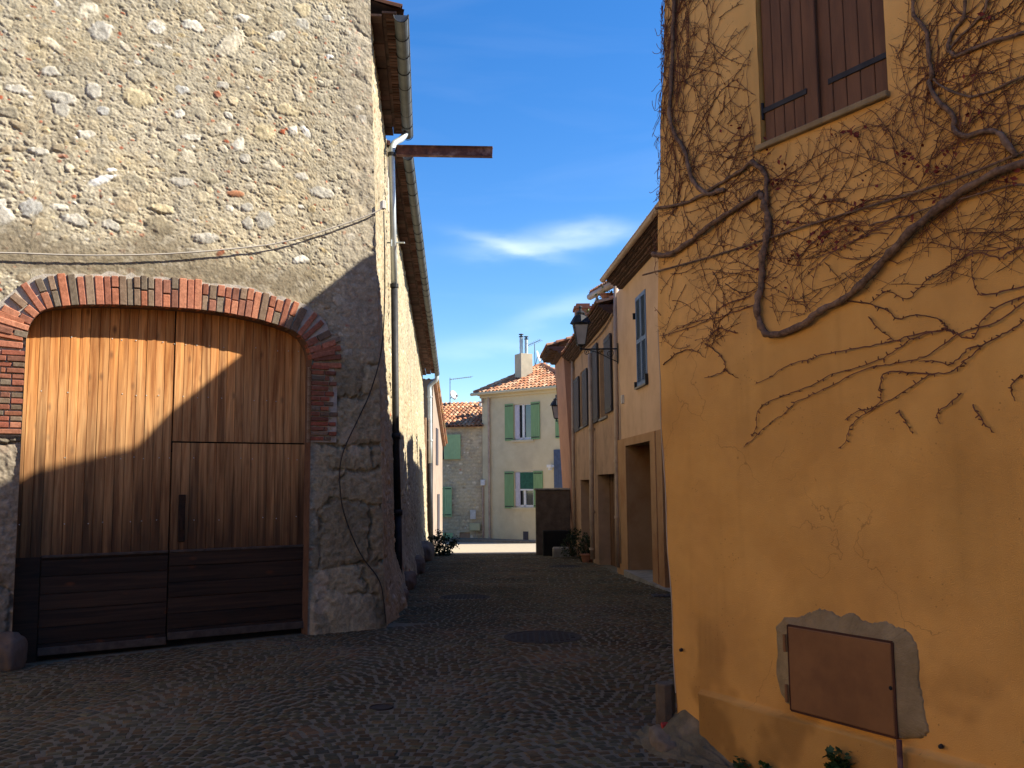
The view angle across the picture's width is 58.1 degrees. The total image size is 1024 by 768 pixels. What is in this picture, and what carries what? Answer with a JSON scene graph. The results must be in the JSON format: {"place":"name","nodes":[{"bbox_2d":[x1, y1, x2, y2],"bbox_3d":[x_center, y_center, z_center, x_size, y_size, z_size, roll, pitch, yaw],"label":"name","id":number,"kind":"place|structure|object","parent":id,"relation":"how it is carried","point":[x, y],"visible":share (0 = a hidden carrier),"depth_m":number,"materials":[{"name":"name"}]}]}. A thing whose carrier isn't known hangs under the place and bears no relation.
{"place":"outdoors","nodes":[
{"label":"outdoors","id":0,"kind":"place"},
{"bbox_2d":[0,553,716,767],"bbox_3d":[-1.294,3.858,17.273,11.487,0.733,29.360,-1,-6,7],"label":"street","id":1,"kind":"structure","parent":0,"point":[333,758],"depth_m":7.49,"materials":[{"name":"grey stone"}]},
{"bbox_2d":[0,631,27,671],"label":"guard stone","id":2,"kind":"object","parent":1,"relation":"on","point":[13,649],"visible":0.85,"depth_m":8.48,"materials":[{"name":"grey stone"}]},
{"bbox_2d":[0,0,439,662],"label":"stone barn","id":3,"kind":"structure","parent":1,"relation":"on","point":[176,428],"depth_m":9.93,"materials":[{"name":"stone"}]},
{"bbox_2d":[0,208,382,255],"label":"cable","id":4,"kind":"object","parent":3,"relation":"attached to","point":[184,252],"visible":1,"depth_m":9.71,"materials":[{"name":"black rubber"}]},
{"bbox_2d":[339,211,386,622],"bbox_3d":[-1.702,0.318,10.604,0.587,4.801,0.013,3,-7,-31],"label":"cable","id":5,"kind":"object","parent":3,"relation":"attached to","point":[357,421],"visible":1,"depth_m":10.50,"materials":[{"name":"black rubber"}]},
{"bbox_2d":[380,200,385,209],"bbox_3d":[-1.540,-2.136,11.004,0.050,0.100,0.070,3,-7,-31],"label":"junction box","id":6,"kind":"object","parent":3,"relation":"attached to","point":[383,204],"visible":1,"depth_m":10.98,"materials":[{"name":"plastic"}]},
{"bbox_2d":[396,145,492,157],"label":"steel beam","id":7,"kind":"structure","parent":3,"relation":"attached to","point":[447,151],"depth_m":15.04,"materials":[{"name":"brown metal"}]},
{"bbox_2d":[369,704,393,710],"bbox_3d":[-0.946,2.353,6.677,0.176,0.036,0.176,-1,-6,0],"label":"valve cap","id":8,"kind":"object","parent":1,"relation":"on","point":[379,707],"visible":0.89,"depth_m":6.67,"materials":[{"name":"grey metal"}]},
{"bbox_2d":[404,588,408,600],"bbox_3d":[-1.670,3.183,13.747,0.238,0.254,0.694,-1,-6,0],"label":"boulder","id":9,"kind":"object","parent":1,"relation":"on","point":[406,593],"visible":0.16,"depth_m":13.74,"materials":[{"name":"stone"}]},
{"bbox_2d":[404,571,416,590],"bbox_3d":[-1.877,3.502,16.219,0.346,0.405,1.147,-1,-6,0],"label":"boulder","id":10,"kind":"object","parent":1,"relation":"on","point":[410,579],"visible":0.41,"depth_m":15.96,"materials":[{"name":"stone"}]},
{"bbox_2d":[415,555,425,574],"bbox_3d":[-2.189,4.130,20.610,0.484,0.575,1.589,-1,-6,0],"label":"boulder","id":11,"kind":"object","parent":1,"relation":"on","point":[420,562],"visible":0.3,"depth_m":20.28,"materials":[{"name":"stone"}]},
{"bbox_2d":[421,541,434,561],"bbox_3d":[-2.583,4.935,26.584,0.641,0.788,2.140,-1,-6,0],"label":"boulder","id":12,"kind":"object","parent":1,"relation":"on","point":[429,550],"visible":0.34,"depth_m":26.06,"materials":[{"name":"stone"}]},
{"bbox_2d":[423,378,447,545],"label":"building","id":13,"kind":"structure","parent":1,"relation":"on","point":[439,435],"depth_m":37.56,"materials":[{"name":"paint"}]},
{"bbox_2d":[437,494,439,545],"bbox_3d":[-3.069,5.846,38.397,0.040,2.500,1.000,-1,-6,0],"label":"door","id":14,"kind":"structure","parent":13,"relation":"in","point":[438,495],"depth_m":38.30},
{"bbox_2d":[424,529,459,555],"bbox_3d":[-2.335,5.163,29.747,1.330,0.946,1.299,-1,-6,0],"label":"bush","id":15,"kind":"object","parent":1,"relation":"on","point":[439,547],"visible":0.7,"depth_m":29.73,"materials":[{"name":"green plant"}]},
{"bbox_2d":[442,401,483,537],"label":"old stone house","id":16,"kind":"structure","parent":1,"relation":"on","point":[461,473],"depth_m":45.44,"materials":[{"name":"grey stone"}]},
{"bbox_2d":[470,510,475,518],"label":"meter box","id":17,"kind":"object","parent":16,"relation":"attached to","point":[472,514],"visible":1,"depth_m":44.99,"materials":[{"name":"plastic"}]},
{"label":"tv aerial","id":18,"kind":"object","parent":16,"relation":"attached to","visible":0},
{"bbox_2d":[450,390,457,399],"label":"satellite dish","id":19,"kind":"object","parent":18,"relation":"attached to","point":[453,394],"visible":1,"depth_m":49.59,"materials":[{"name":"metal"}]},
{"bbox_2d":[440,594,489,599],"bbox_3d":[-0.732,3.326,14.324,0.784,0.037,0.784,-1,-6,0],"label":"manhole cover","id":20,"kind":"object","parent":1,"relation":"on","point":[463,596],"visible":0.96,"depth_m":14.37,"materials":[{"name":"grey metal"}]},
{"bbox_2d":[470,334,562,539],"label":"cream house","id":21,"kind":"structure","parent":1,"relation":"on","point":[520,442],"depth_m":44.02,"materials":[{"name":"beige paint"}]},
{"bbox_2d":[482,485,483,537],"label":"conduit","id":22,"kind":"object","parent":21,"relation":"attached to","point":[482,511],"visible":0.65,"depth_m":44.89,"materials":[{"name":"metal"}]},
{"bbox_2d":[515,404,530,439],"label":"window","id":23,"kind":"structure","parent":21,"relation":"in","point":[525,409],"depth_m":43.89,"materials":[{"name":"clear glass"}]},
{"bbox_2d":[515,471,533,506],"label":"window","id":24,"kind":"structure","parent":21,"relation":"in","point":[526,478],"depth_m":43.50,"materials":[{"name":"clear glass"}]},
{"bbox_2d":[528,339,541,360],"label":"tv aerial","id":25,"kind":"object","parent":21,"relation":"attached to","point":[534,347],"visible":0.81,"depth_m":47.41,"materials":[{"name":"metal"}]},
{"bbox_2d":[535,351,541,364],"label":"satellite dish","id":26,"kind":"object","parent":25,"relation":"attached to","point":[538,356],"visible":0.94,"depth_m":47.42,"materials":[{"name":"metal"}]},
{"bbox_2d":[504,630,581,643],"bbox_3d":[0.324,2.673,9.703,0.823,0.037,0.823,-1,-6,0],"label":"manhole cover","id":27,"kind":"object","parent":1,"relation":"on","point":[543,636],"visible":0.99,"depth_m":9.68,"materials":[{"name":"grey metal"}]},
{"bbox_2d":[534,488,570,554],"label":"stair wall","id":28,"kind":"structure","parent":1,"relation":"on","point":[552,509],"depth_m":29.42,"materials":[{"name":"stone"}]},
{"bbox_2d":[543,530,569,555],"bbox_3d":[1.393,5.122,28.960,0.840,1.031,0.571,-1,-6,0],"label":"storage bin","id":29,"kind":"object","parent":1,"relation":"on","point":[550,539],"visible":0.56,"depth_m":28.71,"materials":[{"name":"black plastic"}]},
{"bbox_2d":[539,336,575,545],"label":"pink house","id":30,"kind":"structure","parent":1,"relation":"on","point":[551,353],"depth_m":29.80,"materials":[{"name":"paint"}]},
{"bbox_2d":[552,547,576,556],"bbox_3d":[1.594,5.122,27.909,0.720,0.360,0.400,-1,-6,0],"label":"stone trough","id":31,"kind":"object","parent":1,"relation":"on","point":[556,551],"visible":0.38,"depth_m":27.72,"materials":[{"name":"stone"}]},
{"bbox_2d":[558,527,582,556],"bbox_3d":[1.778,4.674,27.170,0.804,0.869,1.137,-1,-6,0],"label":"bush","id":32,"kind":"object","parent":1,"relation":"on","point":[572,539],"visible":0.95,"depth_m":27.13,"materials":[{"name":"green plant"}]},
{"bbox_2d":[579,532,590,561],"bbox_3d":[2.078,4.377,24.848,0.614,0.890,1.162,-2,-6,15],"label":"bush","id":33,"kind":"object","parent":1,"relation":"on","point":[586,542],"visible":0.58,"depth_m":24.88,"materials":[{"name":"green plant"}]},
{"bbox_2d":[580,553,592,561],"bbox_3d":[2.016,4.683,24.637,0.380,0.280,0.370,-1,-6,0],"label":"plant pot","id":34,"kind":"object","parent":1,"relation":"on","point":[585,557],"visible":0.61,"depth_m":24.50,"materials":[{"name":"orange ceramic"}]},
{"bbox_2d":[560,295,617,571],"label":"tan house","id":35,"kind":"structure","parent":1,"relation":"on","point":[592,425],"depth_m":23.60,"materials":[{"name":"paint"}]},
{"bbox_2d":[573,303,590,315],"bbox_3d":[2.098,-1.919,27.364,0.540,0.865,0.700,-1,-6,0],"label":"brick chimney","id":36,"kind":"object","parent":35,"relation":"on","point":[585,306],"visible":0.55,"depth_m":27.09,"materials":[{"name":"brick"}]},
{"bbox_2d":[572,313,612,378],"bbox_3d":[2.105,-0.889,24.701,0.121,0.601,8.335,0,-6,-2],"label":"cable","id":37,"kind":"object","parent":35,"relation":"attached to","point":[593,340],"visible":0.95,"depth_m":23.51,"materials":[{"name":"black rubber"}]},
{"bbox_2d":[587,281,612,299],"bbox_3d":[3.972,-2.428,22.690,3.996,2.048,3.800,-1,-6,0],"label":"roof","id":38,"kind":"object","parent":35,"relation":"on","point":[598,289],"visible":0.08,"depth_m":22.48,"materials":[{"name":"ceramic"}]},
{"bbox_2d":[609,474,615,566],"bbox_3d":[2.573,3.753,21.895,0.062,3.210,2.971,0,-6,-2],"label":"door","id":39,"kind":"structure","parent":35,"relation":"in","point":[611,477],"depth_m":22.99,"materials":[{"name":"brown wood"}]},
{"bbox_2d":[600,201,670,591],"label":"peach house","id":40,"kind":"structure","parent":1,"relation":"on","point":[640,532],"depth_m":18.35,"materials":[{"name":"paint"}]},
{"bbox_2d":[570,305,617,363],"bbox_3d":[1.784,-1.081,20.098,1.037,1.293,0.474,-1,-6,0],"label":"wall lantern","id":41,"kind":"object","parent":40,"relation":"attached to","point":[580,322],"depth_m":19.99,"materials":[{"name":"metal"}]},
{"bbox_2d":[651,594,670,597],"bbox_3d":[2.662,3.250,14.172,1.000,0.030,0.320,-1,-6,0],"label":"drain grate","id":42,"kind":"object","parent":1,"relation":"on","point":[661,595],"visible":0.25,"depth_m":14.10,"materials":[{"name":"metal"}]},
{"bbox_2d":[649,725,675,751],"bbox_3d":[0.934,2.207,5.635,0.200,0.190,0.421,-1,-6,0],"label":"footing stone","id":43,"kind":"object","parent":1,"relation":"on","point":[659,739],"visible":0.45,"depth_m":5.52,"materials":[{"name":"grey stone"}]},
{"bbox_2d":[661,722,667,728],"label":"litter","id":44,"kind":"object","parent":43,"relation":"on","point":[663,724],"visible":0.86,"depth_m":5.66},
{"bbox_2d":[655,681,675,724],"bbox_3d":[0.966,2.005,5.802,0.125,0.247,0.126,-1,-6,0],"label":"guard post","id":45,"kind":"object","parent":43,"relation":"on","point":[665,701],"visible":0.86,"depth_m":5.75,"materials":[{"name":"stone"}]},
{"bbox_2d":[631,710,734,767],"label":"mortar ramp","id":46,"kind":"structure","parent":1,"relation":"on","point":[693,745],"depth_m":5.45,"materials":[{"name":"grey concrete"}]},
{"bbox_2d":[733,756,750,767],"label":"weed","id":47,"kind":"object","parent":1,"relation":"on","point":[740,764],"visible":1,"depth_m":5.12,"materials":[{"name":"green plant"}]},
{"bbox_2d":[758,760,771,767],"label":"weed","id":48,"kind":"object","parent":1,"relation":"on","point":[764,764],"visible":1,"depth_m":4.93,"materials":[{"name":"green plant"}]},
{"bbox_2d":[657,0,1023,767],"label":"orange house","id":49,"kind":"structure","parent":1,"relation":"on","point":[859,596],"depth_m":4.74,"materials":[{"name":"paint"}]},
{"bbox_2d":[642,150,1023,275],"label":"cable","id":50,"kind":"object","parent":49,"relation":"attached to","point":[921,190],"visible":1,"depth_m":4.70,"materials":[{"name":"black rubber"}]},
{"bbox_2d":[647,0,1023,448],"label":"climbing vine","id":51,"kind":"object","parent":49,"relation":"attached to","point":[911,230],"visible":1,"depth_m":4.65,"materials":[{"name":"brown plant"}]},
{"bbox_2d":[437,542,535,553],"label":"court paving","id":52,"kind":"structure","parent":0,"point":[476,548],"depth_m":35.74,"materials":[{"name":"beige concrete"}]},
{"bbox_2d":[442,538,535,542],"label":"pavement","id":53,"kind":"structure","parent":0,"point":[488,540],"depth_m":43.53,"materials":[{"name":"grey concrete"}]},
{"bbox_2d":[469,523,480,537],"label":"letter box","id":54,"kind":"object","parent":53,"relation":"on","point":[475,527],"visible":0.92,"depth_m":44.78,"materials":[{"name":"grey metal"}]},
{"bbox_2d":[386,0,664,402],"label":"sky","id":55,"kind":"structure","parent":0,"point":[560,92],"materials":[{"name":"blue"}]},
{"bbox_2d":[550,395,557,421],"bbox_3d":[1.773,1.001,33.024,0.818,1.270,0.442,-3,-7,18],"label":"wall lantern","id":56,"kind":"object","parent":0,"point":[553,404],"depth_m":32.97,"materials":[{"name":"metal"}]},
{"bbox_2d":[823,745,855,767],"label":"weed","id":57,"kind":"object","parent":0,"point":[837,762],"visible":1,"depth_m":4.54,"materials":[{"name":"green plant"}]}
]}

